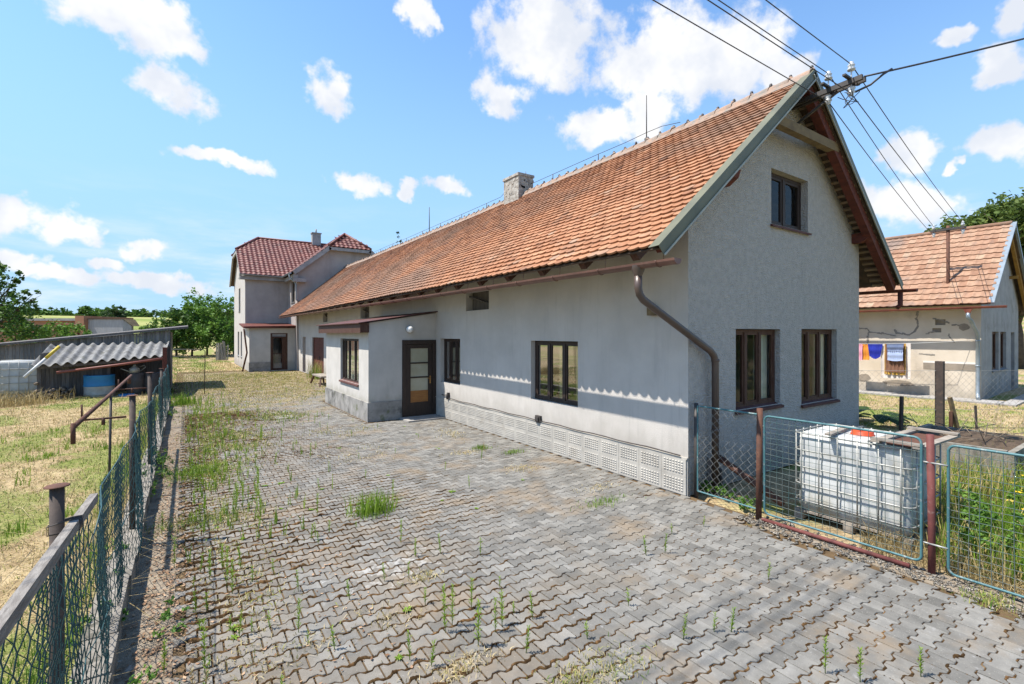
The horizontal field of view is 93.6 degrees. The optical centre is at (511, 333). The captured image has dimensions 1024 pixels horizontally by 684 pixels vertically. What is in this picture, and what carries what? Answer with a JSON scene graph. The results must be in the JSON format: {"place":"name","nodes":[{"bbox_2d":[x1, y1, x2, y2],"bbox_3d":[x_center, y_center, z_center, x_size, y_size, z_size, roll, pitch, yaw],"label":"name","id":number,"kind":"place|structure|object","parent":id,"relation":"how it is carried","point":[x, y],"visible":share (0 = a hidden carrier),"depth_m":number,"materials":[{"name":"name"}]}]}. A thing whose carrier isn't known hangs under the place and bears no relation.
{"place":"outdoors","nodes":[
{"label":"outdoors","id":0,"kind":"place"},
{"bbox_2d":[171,354,268,392],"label":"yard grass","id":1,"kind":"structure","parent":0,"point":[189,365],"depth_m":32.59,"materials":[{"name":"plant"}]},
{"bbox_2d":[0,315,1023,683],"bbox_3d":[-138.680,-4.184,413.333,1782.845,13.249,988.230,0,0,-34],"label":"ground","id":2,"kind":"structure","parent":0,"point":[770,479],"depth_m":7.77,"materials":[{"name":"plant"}]},
{"bbox_2d":[0,359,36,398],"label":"water tank","id":3,"kind":"object","parent":2,"relation":"on","point":[12,378],"visible":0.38,"depth_m":16.38,"materials":[{"name":"white plastic"}]},
{"bbox_2d":[0,262,50,348],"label":"tree","id":4,"kind":"object","parent":2,"relation":"on","point":[15,319],"visible":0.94,"depth_m":25.04,"materials":[{"name":"green plant"}]},
{"bbox_2d":[0,386,84,408],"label":"dry clump","id":5,"kind":"object","parent":2,"relation":"on","point":[20,401],"visible":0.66,"depth_m":15.24,"materials":[{"name":"plant"}]},
{"bbox_2d":[8,318,92,349],"bbox_3d":[-31.403,0.722,33.088,5.506,3.598,2.293,0,0,0],"label":"bush","id":6,"kind":"object","parent":2,"relation":"on","point":[65,332],"visible":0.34,"depth_m":32.74,"materials":[{"name":"green plant"}]},
{"bbox_2d":[28,382,75,400],"bbox_3d":[-15.804,1.990,16.522,1.202,0.727,0.400,0,0,-34],"label":"firewood","id":7,"kind":"object","parent":2,"relation":"on","point":[62,388],"visible":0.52,"depth_m":16.50,"materials":[{"name":"brown wood"}]},
{"bbox_2d":[0,423,127,606],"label":"lawn weeds","id":8,"kind":"object","parent":2,"relation":"on","point":[28,458],"visible":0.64,"depth_m":8.49,"materials":[{"name":"plant"}]},
{"bbox_2d":[0,316,132,355],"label":"garage","id":9,"kind":"structure","parent":2,"relation":"on","point":[83,320],"depth_m":50.00,"materials":[{"name":"concrete"}]},
{"bbox_2d":[7,595,128,683],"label":"leafy weeds","id":10,"kind":"object","parent":2,"relation":"on","point":[123,618],"visible":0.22,"depth_m":3.60,"materials":[{"name":"green plant"}]},
{"bbox_2d":[0,391,158,683],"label":"lawn grass","id":11,"kind":"structure","parent":2,"relation":"on","point":[65,466],"depth_m":8.32,"materials":[{"name":"plant"}]},
{"bbox_2d":[0,347,170,683],"bbox_3d":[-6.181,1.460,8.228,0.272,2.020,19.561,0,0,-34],"label":"wire fence","id":12,"kind":"object","parent":2,"relation":"on","point":[52,562],"visible":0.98,"depth_m":2.46,"materials":[{"name":"metal"}]},
{"bbox_2d":[0,325,187,386],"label":"plank shed","id":13,"kind":"structure","parent":2,"relation":"on","point":[20,350],"depth_m":19.20,"materials":[{"name":"wood"}]},
{"bbox_2d":[83,374,114,396],"bbox_3d":[-14.902,1.920,17.378,0.904,0.900,0.897,0,0,-34],"label":"drum","id":14,"kind":"object","parent":2,"relation":"on","point":[99,385],"visible":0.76,"depth_m":17.05,"materials":[{"name":"blue paint"}]},
{"bbox_2d":[31,341,169,399],"bbox_3d":[-15.197,1.383,18.117,3.744,2.175,2.745,0,0,-34],"label":"lean to","id":15,"kind":"object","parent":2,"relation":"on","point":[70,365],"visible":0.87,"depth_m":17.55,"materials":[{"name":"grey wood"}]},
{"bbox_2d":[23,345,60,377],"bbox_3d":[-15.736,0.918,16.116,0.100,1.062,0.945,0,0,32],"label":"pole","id":16,"kind":"object","parent":15,"relation":"on","point":[45,358],"visible":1,"depth_m":16.09,"materials":[{"name":"metal"}]},
{"bbox_2d":[70,374,146,489],"bbox_3d":[-5.870,1.570,7.297,0.400,1.600,6.150,0,0,-34],"label":"rusty pipe frame","id":17,"kind":"object","parent":2,"relation":"on","point":[77,423],"visible":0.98,"depth_m":6.29,"materials":[{"name":"metal"}]},
{"bbox_2d":[88,319,138,343],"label":"barn","id":18,"kind":"structure","parent":2,"relation":"on","point":[96,326],"depth_m":50.00,"materials":[{"name":"silver metal"}]},
{"bbox_2d":[101,305,128,317],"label":"tree","id":19,"kind":"object","parent":2,"relation":"on","point":[114,312],"visible":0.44,"depth_m":149.31,"materials":[{"name":"green plant"}]},
{"bbox_2d":[2,304,233,318],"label":"wood","id":20,"kind":"object","parent":2,"relation":"on","point":[85,310],"visible":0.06,"depth_m":288.29,"materials":[{"name":"green plant"}]},
{"bbox_2d":[0,390,237,683],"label":"dry grass","id":21,"kind":"structure","parent":2,"relation":"on","point":[40,447],"depth_m":7.71,"materials":[{"name":"plant"}]},
{"bbox_2d":[69,398,170,683],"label":"kerb","id":22,"kind":"structure","parent":2,"relation":"on","point":[115,632],"depth_m":3.97,"materials":[{"name":"concrete"}]},
{"bbox_2d":[127,372,144,394],"bbox_3d":[-14.034,1.910,17.968,0.570,0.920,0.570,0,0,-34],"label":"barrel","id":23,"kind":"object","parent":2,"relation":"on","point":[137,380],"visible":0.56,"depth_m":17.77,"materials":[{"name":"metal"}]},
{"bbox_2d":[121,364,145,372],"bbox_3d":[-14.075,1.285,17.880,0.744,0.310,0.320,0,0,-34],"label":"watering can","id":24,"kind":"object","parent":23,"relation":"on","point":[134,368],"visible":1,"depth_m":17.80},
{"bbox_2d":[114,400,181,683],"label":"edging strip","id":25,"kind":"object","parent":2,"relation":"on","point":[173,427],"visible":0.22,"depth_m":4.49,"materials":[{"name":"concrete"}]},
{"bbox_2d":[141,463,172,495],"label":"leafy weeds","id":26,"kind":"object","parent":25,"relation":"on","point":[154,484],"visible":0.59,"depth_m":7.47,"materials":[{"name":"green plant"}]},
{"bbox_2d":[127,595,189,683],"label":"leafy weeds","id":27,"kind":"object","parent":25,"relation":"on","point":[167,614],"visible":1,"depth_m":3.72,"materials":[{"name":"green plant"}]},
{"bbox_2d":[144,448,173,469],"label":"leafy weeds","id":28,"kind":"object","parent":25,"relation":"on","point":[160,459],"visible":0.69,"depth_m":8.53,"materials":[{"name":"green plant"}]},
{"bbox_2d":[159,638,169,673],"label":"weed","id":29,"kind":"object","parent":25,"relation":"on","point":[164,653],"visible":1,"depth_m":3.36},
{"bbox_2d":[146,390,199,406],"bbox_3d":[-11.182,2.127,16.044,1.746,0.506,1.847,0,0,-34],"label":"weed clump","id":30,"kind":"object","parent":25,"relation":"on","point":[181,401],"visible":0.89,"depth_m":16.07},
{"bbox_2d":[116,429,428,683],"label":"leaf litter","id":31,"kind":"object","parent":25,"relation":"on","point":[188,663],"visible":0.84,"depth_m":4.29,"materials":[{"name":"plant"}]},
{"bbox_2d":[144,372,159,393],"bbox_3d":[-13.621,1.910,18.249,0.570,0.920,0.570,0,0,-34],"label":"barrel","id":32,"kind":"object","parent":2,"relation":"on","point":[155,378],"visible":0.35,"depth_m":18.04,"materials":[{"name":"metal"}]},
{"bbox_2d":[139,305,197,355],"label":"tree","id":33,"kind":"object","parent":2,"relation":"on","point":[186,334],"visible":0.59,"depth_m":48.10,"materials":[{"name":"green plant"}]},
{"bbox_2d":[173,287,220,355],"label":"tree","id":34,"kind":"object","parent":2,"relation":"on","point":[189,308],"visible":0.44,"depth_m":51.60,"materials":[{"name":"green plant"}]},
{"bbox_2d":[186,306,228,354],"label":"tree","id":35,"kind":"object","parent":2,"relation":"on","point":[209,332],"visible":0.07,"depth_m":53.76,"materials":[{"name":"green plant"}]},
{"bbox_2d":[191,291,233,355],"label":"tree","id":36,"kind":"object","parent":2,"relation":"on","point":[226,334],"visible":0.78,"depth_m":49.93,"materials":[{"name":"green plant"}]},
{"bbox_2d":[216,341,228,359],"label":"plank stack","id":37,"kind":"object","parent":2,"relation":"on","point":[219,356],"visible":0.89,"depth_m":43.73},
{"bbox_2d":[229,229,373,371],"bbox_3d":[-15.623,-3.030,37.064,10.049,10.900,12.733,0,0,-34],"label":"villa","id":38,"kind":"object","parent":2,"relation":"on","point":[271,280],"visible":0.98,"depth_m":32.81,"materials":[{"name":"grey paint"}]},
{"bbox_2d":[270,333,287,369],"bbox_3d":[-15.151,1.135,31.249,1.010,2.390,0.280,0,0,-34],"label":"annex door","id":39,"kind":"structure","parent":38,"relation":"in","point":[275,358],"depth_m":31.27,"materials":[{"name":"wood"}]},
{"bbox_2d":[277,61,917,496],"bbox_3d":[-3.312,-1.640,20.038,9.460,8.080,30.975,0,0,-34],"label":"farmhouse","id":40,"kind":"object","parent":2,"relation":"on","point":[621,313],"visible":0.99,"depth_m":9.08,"materials":[{"name":"paint"}]},
{"bbox_2d":[313,337,323,372],"bbox_3d":[-10.689,1.270,26.714,0.070,2.160,2.800,0,0,-34],"label":"barn door","id":41,"kind":"structure","parent":40,"relation":"in","point":[318,343],"depth_m":26.95,"materials":[{"name":"red wood"}]},
{"bbox_2d":[339,339,358,386],"bbox_3d":[-4.887,0.828,14.538,0.170,1.355,2.000,0,0,-34],"label":"porch window","id":42,"kind":"structure","parent":40,"relation":"in","point":[350,346],"depth_m":14.63,"materials":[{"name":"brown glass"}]},
{"bbox_2d":[402,340,435,416],"bbox_3d":[-2.663,1.270,13.811,1.030,2.200,0.124,0,0,-34],"label":"porch door","id":43,"kind":"structure","parent":40,"relation":"in","point":[419,358],"depth_m":13.81,"materials":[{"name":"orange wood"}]},
{"bbox_2d":[444,339,459,383],"bbox_3d":[-1.611,0.750,13.441,0.066,1.220,1.160,0,0,-34],"label":"window","id":44,"kind":"structure","parent":40,"relation":"in","point":[451,346],"depth_m":13.54,"materials":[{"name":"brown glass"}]},
{"bbox_2d":[535,341,577,405],"bbox_3d":[0.960,0.760,9.723,0.155,1.320,1.440,0,0,-34],"label":"window","id":45,"kind":"structure","parent":40,"relation":"in","point":[554,365],"depth_m":9.74,"materials":[{"name":"brown glass"}]},
{"bbox_2d":[652,0,827,101],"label":"overhead wire","id":46,"kind":"object","parent":40,"relation":"attached to","point":[734,47],"visible":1,"depth_m":6.60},
{"bbox_2d":[735,329,783,414],"bbox_3d":[4.115,0.585,8.201,1.470,1.420,0.295,0,0,-34],"label":"window","id":47,"kind":"structure","parent":40,"relation":"in","point":[760,398],"depth_m":8.29,"materials":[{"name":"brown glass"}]},
{"bbox_2d":[718,0,827,72],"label":"overhead wire","id":48,"kind":"object","parent":40,"relation":"attached to","point":[769,34],"visible":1,"depth_m":7.05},
{"bbox_2d":[707,0,850,92],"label":"overhead wire","id":49,"kind":"object","parent":40,"relation":"attached to","point":[775,43],"visible":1,"depth_m":6.54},
{"bbox_2d":[770,173,811,235],"bbox_3d":[5.006,-2.365,8.768,1.400,1.020,0.230,0,0,-34],"label":"window","id":50,"kind":"structure","parent":40,"relation":"in","point":[782,181],"depth_m":8.80,"materials":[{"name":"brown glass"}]},
{"bbox_2d":[765,0,850,63],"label":"overhead wire","id":51,"kind":"object","parent":40,"relation":"attached to","point":[805,29],"visible":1,"depth_m":6.98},
{"bbox_2d":[801,329,839,407],"bbox_3d":[5.934,0.620,9.439,1.550,1.510,0.295,0,0,-34],"label":"window","id":52,"kind":"structure","parent":40,"relation":"in","point":[818,334],"depth_m":9.53,"materials":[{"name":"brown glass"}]},
{"bbox_2d":[863,38,1023,76],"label":"service cable","id":53,"kind":"object","parent":40,"relation":"attached to","point":[945,57],"visible":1,"depth_m":7.66,"materials":[{"name":"rubber"}]},
{"bbox_2d":[699,480,718,491],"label":"leafy weeds","id":54,"kind":"object","parent":2,"relation":"on","point":[703,486],"visible":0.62,"depth_m":7.15,"materials":[{"name":"green plant"}]},
{"bbox_2d":[707,458,722,485],"bbox_3d":[3.103,2.095,7.316,0.352,0.451,0.102,0,0,-34],"label":"board","id":55,"kind":"object","parent":2,"relation":"on","point":[709,463],"visible":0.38,"depth_m":7.24,"materials":[{"name":"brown wood"}]},
{"bbox_2d":[707,480,736,497],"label":"leafy weeds","id":56,"kind":"object","parent":2,"relation":"on","point":[723,490],"visible":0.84,"depth_m":7.01,"materials":[{"name":"green plant"}]},
{"bbox_2d":[735,494,755,510],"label":"leafy weeds","id":57,"kind":"object","parent":2,"relation":"on","point":[743,500],"visible":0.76,"depth_m":6.45,"materials":[{"name":"green plant"}]},
{"bbox_2d":[719,455,784,506],"bbox_3d":[3.345,2.050,6.792,0.100,0.492,1.011,0,0,-30],"label":"drain pipe","id":58,"kind":"object","parent":2,"relation":"on","point":[744,475],"visible":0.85,"depth_m":6.76,"materials":[{"name":"metal"}]},
{"bbox_2d":[694,403,1023,597],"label":"garden fence","id":59,"kind":"object","parent":2,"relation":"on","point":[929,461],"visible":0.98,"depth_m":5.04,"materials":[{"name":"metal"}]},
{"bbox_2d":[794,423,940,550],"bbox_3d":[4.467,1.805,6.092,1.040,1.190,1.292,0,0,-34],"label":"water tank","id":60,"kind":"object","parent":2,"relation":"on","point":[885,474],"visible":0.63,"depth_m":5.73,"materials":[{"name":"white plastic"}]},
{"bbox_2d":[824,428,847,435],"bbox_3d":[4.154,1.232,6.127,0.723,0.027,0.075,0,0,-39],"label":"board","id":61,"kind":"object","parent":60,"relation":"on","point":[832,432],"visible":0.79,"depth_m":6.03,"materials":[{"name":"grey wood"}]},
{"bbox_2d":[886,433,942,447],"bbox_3d":[4.786,1.257,5.704,0.990,0.010,0.290,0,0,-34],"label":"rusty sheet","id":62,"kind":"object","parent":60,"relation":"on","point":[922,437],"visible":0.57,"depth_m":5.71,"materials":[{"name":"metal"}]},
{"bbox_2d":[870,426,960,449],"bbox_3d":[4.785,1.222,5.697,1.205,0.057,0.524,0,0,-34],"label":"wooden frame","id":63,"kind":"object","parent":60,"relation":"on","point":[941,440],"visible":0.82,"depth_m":5.68,"materials":[{"name":"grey wood"}]},
{"bbox_2d":[724,512,1023,620],"bbox_3d":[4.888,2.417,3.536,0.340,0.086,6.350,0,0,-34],"label":"fence kerb","id":64,"kind":"structure","parent":2,"relation":"on","point":[876,564],"depth_m":4.79,"materials":[{"name":"grey gravel"}]},
{"bbox_2d":[749,516,794,530],"bbox_3d":[3.213,2.353,5.952,0.513,0.066,0.403,0,0,26],"label":"rubble","id":65,"kind":"object","parent":64,"relation":"on","point":[759,521],"visible":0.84,"depth_m":5.93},
{"bbox_2d":[761,517,910,567],"bbox_3d":[3.580,2.337,5.458,0.048,0.053,1.500,0,0,-34],"label":"pipe","id":66,"kind":"object","parent":64,"relation":"on","point":[872,554],"visible":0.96,"depth_m":5.33,"materials":[{"name":"red metal"}]},
{"bbox_2d":[942,585,1023,618],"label":"weed clump","id":67,"kind":"object","parent":64,"relation":"on","point":[987,600],"visible":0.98,"depth_m":4.26,"materials":[{"name":"green plant"}]},
{"bbox_2d":[859,406,915,424],"bbox_3d":[9.864,2.164,12.918,1.728,0.433,1.533,0,0,-34],"label":"rhubarb","id":68,"kind":"object","parent":2,"relation":"on","point":[891,418],"visible":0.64,"depth_m":12.43,"materials":[{"name":"green plant"}]},
{"bbox_2d":[899,396,903,430],"bbox_3d":[9.305,1.930,11.498,0.082,0.882,0.060,0,0,-8],"label":"stake","id":69,"kind":"object","parent":2,"relation":"on","point":[901,407],"visible":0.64,"depth_m":11.47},
{"bbox_2d":[837,518,1023,604],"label":"dry stalks","id":70,"kind":"object","parent":2,"relation":"on","point":[889,542],"visible":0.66,"depth_m":4.91,"materials":[{"name":"plant"}]},
{"bbox_2d":[859,221,1023,406],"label":"cottage","id":71,"kind":"structure","parent":2,"relation":"on","point":[978,299],"depth_m":18.79,"materials":[{"name":"beige paint"}]},
{"bbox_2d":[930,221,965,283],"bbox_3d":[16.628,-2.240,18.343,0.320,4.020,1.000,0,0,-36],"label":"roof mast","id":72,"kind":"object","parent":71,"relation":"attached to","point":[962,227],"visible":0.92,"depth_m":18.30,"materials":[{"name":"metal"}]},
{"bbox_2d":[830,104,933,235],"bbox_3d":[10.882,-3.859,13.433,15.202,0.197,0.014,0,0,-44],"label":"overhead wire","id":73,"kind":"object","parent":72,"relation":"attached to","point":[874,163],"visible":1,"depth_m":10.62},
{"bbox_2d":[832,79,933,226],"bbox_3d":[10.882,-4.294,13.433,15.202,0.287,0.014,0,0,-44],"label":"overhead wire","id":74,"kind":"object","parent":72,"relation":"attached to","point":[879,151],"visible":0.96,"depth_m":11.08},
{"bbox_2d":[855,70,962,222],"bbox_3d":[11.226,-4.294,12.953,15.157,0.287,0.014,0,0,-42],"label":"overhead wire","id":75,"kind":"object","parent":72,"relation":"attached to","point":[903,142],"visible":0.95,"depth_m":10.56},
{"bbox_2d":[855,98,962,231],"bbox_3d":[11.226,-3.859,12.953,15.157,0.197,0.014,0,0,-42],"label":"overhead wire","id":76,"kind":"object","parent":72,"relation":"attached to","point":[902,160],"visible":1,"depth_m":10.43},
{"bbox_2d":[992,332,999,372],"bbox_3d":[18.721,0.702,18.701,1.260,1.545,0.200,0,0,-36],"label":"window","id":77,"kind":"structure","parent":71,"relation":"in","point":[993,333],"depth_m":19.04,"materials":[{"name":"brown glass"}]},
{"bbox_2d":[1000,332,1007,369],"bbox_3d":[19.933,0.702,19.583,1.260,1.545,0.200,0,0,-36],"label":"window","id":78,"kind":"structure","parent":71,"relation":"in","point":[1001,333],"depth_m":19.94,"materials":[{"name":"brown glass"}]},
{"bbox_2d":[859,361,1023,426],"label":"fence","id":79,"kind":"object","parent":2,"relation":"on","point":[940,387],"visible":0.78,"depth_m":12.21,"materials":[{"name":"metal"}]},
{"bbox_2d":[947,397,959,427],"bbox_3d":[10.567,1.965,11.492,0.301,0.927,0.070,0,0,-3],"label":"stake","id":80,"kind":"object","parent":2,"relation":"on","point":[953,410],"visible":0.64,"depth_m":11.46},
{"bbox_2d":[904,413,1023,488],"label":"compost bin","id":81,"kind":"object","parent":2,"relation":"on","point":[975,438],"visible":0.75,"depth_m":7.95,"materials":[{"name":"concrete"}]},
{"bbox_2d":[924,187,1023,368],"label":"tree","id":82,"kind":"object","parent":2,"relation":"on","point":[1012,209],"visible":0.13,"depth_m":31.98,"materials":[{"name":"green plant"}]},
{"bbox_2d":[950,483,1023,553],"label":"meadow herbs","id":83,"kind":"object","parent":2,"relation":"on","point":[983,519],"visible":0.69,"depth_m":5.08,"materials":[{"name":"green plant"}]},
{"bbox_2d":[0,0,1023,317],"label":"sky","id":84,"kind":"structure","parent":0,"point":[143,143],"materials":[{"name":"blue"}]},
{"bbox_2d":[171,369,1023,683],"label":"paving","id":85,"kind":"structure","parent":0,"point":[565,524],"depth_m":4.58,"materials":[{"name":"concrete"}]},
{"bbox_2d":[170,349,204,393],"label":"wire gate","id":86,"kind":"structure","parent":85,"relation":"on","point":[185,364],"depth_m":18.36,"materials":[{"name":"metal"}]},
{"bbox_2d":[154,457,252,488],"bbox_3d":[-5.293,2.306,8.084,2.075,0.148,1.940,0,0,-34],"label":"weed clump","id":87,"kind":"object","parent":85,"relation":"on","point":[183,472],"visible":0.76,"depth_m":8.15,"materials":[{"name":"plant"}]},
{"bbox_2d":[199,618,208,673],"bbox_3d":[-2.151,2.183,3.366,0.076,0.395,0.070,0,0,44],"label":"weed","id":88,"kind":"object","parent":85,"relation":"on","point":[204,650],"visible":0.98,"depth_m":3.37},
{"bbox_2d":[145,505,292,539],"bbox_3d":[-3.838,2.326,6.054,1.964,0.108,0.974,0,0,-34],"label":"weed clump","id":89,"kind":"object","parent":85,"relation":"on","point":[201,525],"visible":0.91,"depth_m":5.99,"materials":[{"name":"green plant"}]},
{"bbox_2d":[182,394,362,562],"bbox_3d":[-6.183,2.246,12.032,3.411,0.268,15.041,0,0,-34],"label":"weed growth","id":90,"kind":"object","parent":85,"relation":"on","point":[236,457],"visible":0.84,"depth_m":7.76,"materials":[{"name":"plant"}]},
{"bbox_2d":[303,357,323,379],"bbox_3d":[-10.295,1.782,25.003,1.454,1.196,3.449,0,0,-34],"label":"weed clump","id":91,"kind":"object","parent":85,"relation":"on","point":[317,370],"visible":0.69,"depth_m":25.41,"materials":[{"name":"green plant"}]},
{"bbox_2d":[310,373,325,386],"bbox_3d":[-8.889,2.149,22.495,0.687,0.479,1.981,0,0,-34],"label":"bench","id":92,"kind":"object","parent":85,"relation":"on","point":[322,376],"visible":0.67,"depth_m":22.69,"materials":[{"name":"grey wood"}]},
{"bbox_2d":[342,485,407,519],"bbox_3d":[-1.730,2.196,6.450,0.922,0.369,1.137,0,0,34],"label":"weed clump","id":93,"kind":"object","parent":85,"relation":"on","point":[369,506],"visible":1,"depth_m":6.32,"materials":[{"name":"plant"}]},
{"bbox_2d":[157,370,634,683],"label":"creeping growth","id":94,"kind":"object","parent":85,"relation":"on","point":[276,375],"visible":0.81,"depth_m":9.52,"materials":[{"name":"green plant"}]},
{"bbox_2d":[441,583,448,632],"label":"weed","id":95,"kind":"object","parent":85,"relation":"on","point":[444,605],"visible":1,"depth_m":3.81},
{"bbox_2d":[449,583,455,624],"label":"weed","id":96,"kind":"object","parent":85,"relation":"on","point":[452,605],"visible":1,"depth_m":3.90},
{"bbox_2d":[474,599,482,644],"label":"weed","id":97,"kind":"object","parent":85,"relation":"on","point":[478,612],"visible":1,"depth_m":3.64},
{"bbox_2d":[498,588,504,626],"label":"weed","id":98,"kind":"object","parent":85,"relation":"on","point":[501,605],"visible":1,"depth_m":3.91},
{"bbox_2d":[570,492,626,510],"bbox_3d":[1.324,2.331,6.738,1.246,0.098,0.504,0,0,-34],"label":"weed clump","id":99,"kind":"object","parent":85,"relation":"on","point":[600,502],"visible":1,"depth_m":6.71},
{"bbox_2d":[183,440,1019,683],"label":"moss tufts","id":100,"kind":"object","parent":85,"relation":"on","point":[430,569],"visible":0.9,"depth_m":4.77,"materials":[{"name":"plant"}]},
{"bbox_2d":[185,404,1023,683],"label":"joint moss","id":101,"kind":"object","parent":85,"relation":"on","point":[236,619],"visible":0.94,"depth_m":4.62,"materials":[{"name":"plant"}]},
{"bbox_2d":[544,631,677,683],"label":"weed clump","id":102,"kind":"object","parent":85,"relation":"on","point":[632,666],"visible":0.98,"depth_m":3.39,"materials":[{"name":"green plant"}]},
{"bbox_2d":[822,635,828,673],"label":"weed","id":103,"kind":"object","parent":85,"relation":"on","point":[825,649],"visible":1,"depth_m":3.36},
{"bbox_2d":[856,646,863,681],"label":"weed","id":104,"kind":"object","parent":85,"relation":"on","point":[860,663],"visible":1,"depth_m":3.27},
{"bbox_2d":[859,393,1023,435],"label":"side lawn grass","id":105,"kind":"structure","parent":0,"point":[930,404],"depth_m":14.44,"materials":[{"name":"plant"}]},
{"bbox_2d":[900,436,1023,585],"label":"tall grass","id":106,"kind":"structure","parent":0,"point":[985,491],"depth_m":5.53,"materials":[{"name":"plant"}]},
{"bbox_3d":[14.543,0.315,19.665,0.810,0.182,6.205,0,0,-36],"label":"clothesline","id":107,"kind":"object","parent":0,"visible":0},
{"bbox_2d":[859,344,868,359],"bbox_3d":[14.088,0.728,19.576,0.124,0.663,0.750,0,0,-36],"label":"towel","id":108,"kind":"object","parent":107,"relation":"hanging from","point":[863,352],"visible":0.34,"depth_m":19.43,"materials":[{"name":"orange fabric"}]},
{"bbox_2d":[868,344,882,358],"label":"shorts","id":109,"kind":"object","parent":107,"relation":"hanging from","point":[875,350],"visible":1,"depth_m":19.08,"materials":[{"name":"blue fabric"}]},
{"bbox_2d":[887,344,903,360],"bbox_3d":[14.707,0.700,18.468,0.094,0.679,0.530,0,0,-36],"label":"shirt","id":110,"kind":"object","parent":107,"relation":"hanging from","point":[895,352],"visible":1,"depth_m":18.47,"materials":[{"name":"fabric"}]},
{"bbox_2d":[881,343,910,378],"bbox_3d":[14.785,1.031,18.556,0.163,1.358,0.920,0,0,-36],"label":"tablecloth","id":111,"kind":"object","parent":107,"relation":"hanging from","point":[904,364],"visible":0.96,"depth_m":18.48,"materials":[{"name":"fabric"}]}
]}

